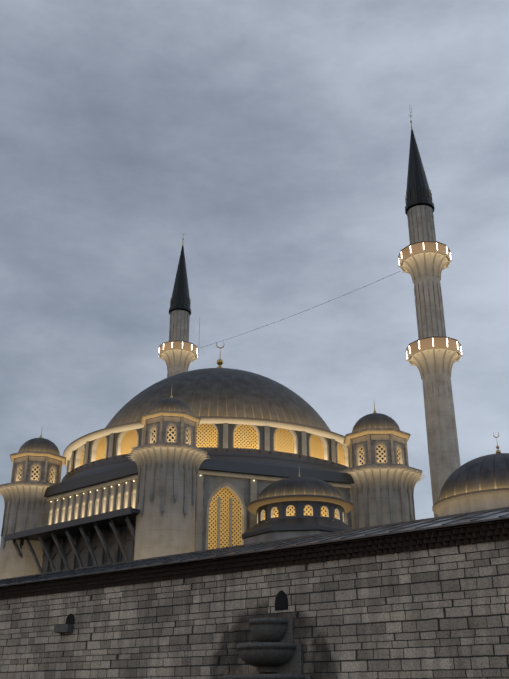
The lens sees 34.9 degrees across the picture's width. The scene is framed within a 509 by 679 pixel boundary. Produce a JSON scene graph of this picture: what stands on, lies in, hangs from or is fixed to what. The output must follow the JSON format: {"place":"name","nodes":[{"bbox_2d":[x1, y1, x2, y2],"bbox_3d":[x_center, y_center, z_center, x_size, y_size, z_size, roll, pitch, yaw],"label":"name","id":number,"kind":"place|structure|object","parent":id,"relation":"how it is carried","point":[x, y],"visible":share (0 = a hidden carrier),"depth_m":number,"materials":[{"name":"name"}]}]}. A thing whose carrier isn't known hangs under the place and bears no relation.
{"place":"outdoors","nodes":[
{"label":"outdoors","id":0,"kind":"place"},
{"bbox_2d":[0,0,508,543],"label":"sky","id":1,"kind":"structure","parent":0,"point":[274,136],"materials":[{"name":"grey"}]},
{"bbox_2d":[432,488,508,516],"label":"drum","id":2,"kind":"structure","parent":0,"point":[479,500],"depth_m":50.51,"materials":[{"name":"stone"}]},
{"bbox_2d":[439,453,508,500],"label":"dome","id":3,"kind":"structure","parent":2,"relation":"on","point":[487,472],"depth_m":51.62,"materials":[{"name":"metal"}]},
{"bbox_2d":[493,432,500,452],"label":"finial","id":4,"kind":"structure","parent":3,"relation":"on","point":[498,451],"depth_m":55.26,"materials":[{"name":"metal"}]},
{"label":"ground","id":5,"kind":"structure","parent":0,"visible":0},
{"bbox_2d":[0,451,65,578],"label":"tower","id":6,"kind":"structure","parent":5,"relation":"on","point":[35,475],"depth_m":66.44,"materials":[{"name":"stone"}]},
{"bbox_2d":[18,438,59,454],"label":"turret dome","id":7,"kind":"structure","parent":6,"relation":"on","point":[40,444],"depth_m":69.20,"materials":[{"name":"grey metal"}]},
{"bbox_2d":[127,410,208,559],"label":"tower","id":8,"kind":"structure","parent":5,"relation":"on","point":[168,456],"depth_m":56.31,"materials":[{"name":"stone"}]},
{"bbox_2d":[149,398,192,414],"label":"turret dome","id":9,"kind":"structure","parent":8,"relation":"on","point":[170,404],"depth_m":59.01,"materials":[{"name":"grey metal"}]},
{"bbox_2d":[159,233,197,377],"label":"minaret","id":10,"kind":"object","parent":5,"relation":"on","point":[178,353],"visible":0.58,"depth_m":109.33,"materials":[{"name":"stone"}]},
{"bbox_2d":[194,271,399,349],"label":"cable","id":11,"kind":"object","parent":10,"relation":"hanging from","point":[303,311],"visible":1,"depth_m":91.62,"materials":[{"name":"metal"}]},
{"bbox_2d":[4,459,354,573],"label":"facade","id":12,"kind":"structure","parent":5,"relation":"on","point":[91,520],"depth_m":60.42,"materials":[{"name":"stone"}]},
{"bbox_2d":[59,416,348,483],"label":"drum","id":13,"kind":"object","parent":12,"relation":"on","point":[265,442],"visible":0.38,"depth_m":65.46,"materials":[{"name":"stone"}]},
{"bbox_2d":[105,368,330,430],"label":"dome","id":14,"kind":"structure","parent":13,"relation":"on","point":[225,392],"depth_m":70.50,"materials":[{"name":"metal"}]},
{"bbox_2d":[216,342,224,367],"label":"finial","id":15,"kind":"object","parent":14,"relation":"on","point":[220,362],"visible":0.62,"depth_m":81.47,"materials":[{"name":"metal"}]},
{"bbox_2d":[0,519,508,678],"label":"stone wall","id":16,"kind":"structure","parent":5,"relation":"on","point":[430,604],"depth_m":37.60,"materials":[{"name":"grey stone"}]},
{"bbox_2d":[54,581,311,678],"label":"fountain","id":17,"kind":"object","parent":16,"relation":"attached to","point":[275,651],"visible":1,"depth_m":37.27,"materials":[{"name":"stone"}]},
{"bbox_2d":[0,507,508,586],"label":"wall coping","id":18,"kind":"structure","parent":16,"relation":"on","point":[482,516],"depth_m":41.27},
{"bbox_2d":[242,494,353,543],"bbox_3d":[3.236,18.524,54.330,8.314,14.691,8.314,1,-24,-2],"label":"drum","id":19,"kind":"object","parent":5,"relation":"on","point":[285,516],"visible":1,"depth_m":54.33,"materials":[{"name":"stone"}]},
{"bbox_2d":[257,477,342,499],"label":"small dome","id":20,"kind":"structure","parent":19,"relation":"on","point":[299,485],"depth_m":55.35,"materials":[{"name":"grey metal"}]},
{"bbox_2d":[339,428,424,528],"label":"tower","id":21,"kind":"structure","parent":5,"relation":"on","point":[386,477],"depth_m":62.01,"materials":[{"name":"stone"}]},
{"bbox_2d":[352,413,399,431],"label":"turret dome","id":22,"kind":"structure","parent":21,"relation":"on","point":[376,420],"depth_m":64.56,"materials":[{"name":"grey metal"}]},
{"bbox_2d":[398,116,463,516],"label":"minaret","id":23,"kind":"object","parent":5,"relation":"on","point":[433,353],"visible":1,"depth_m":79.66,"materials":[{"name":"stone"}]}
]}

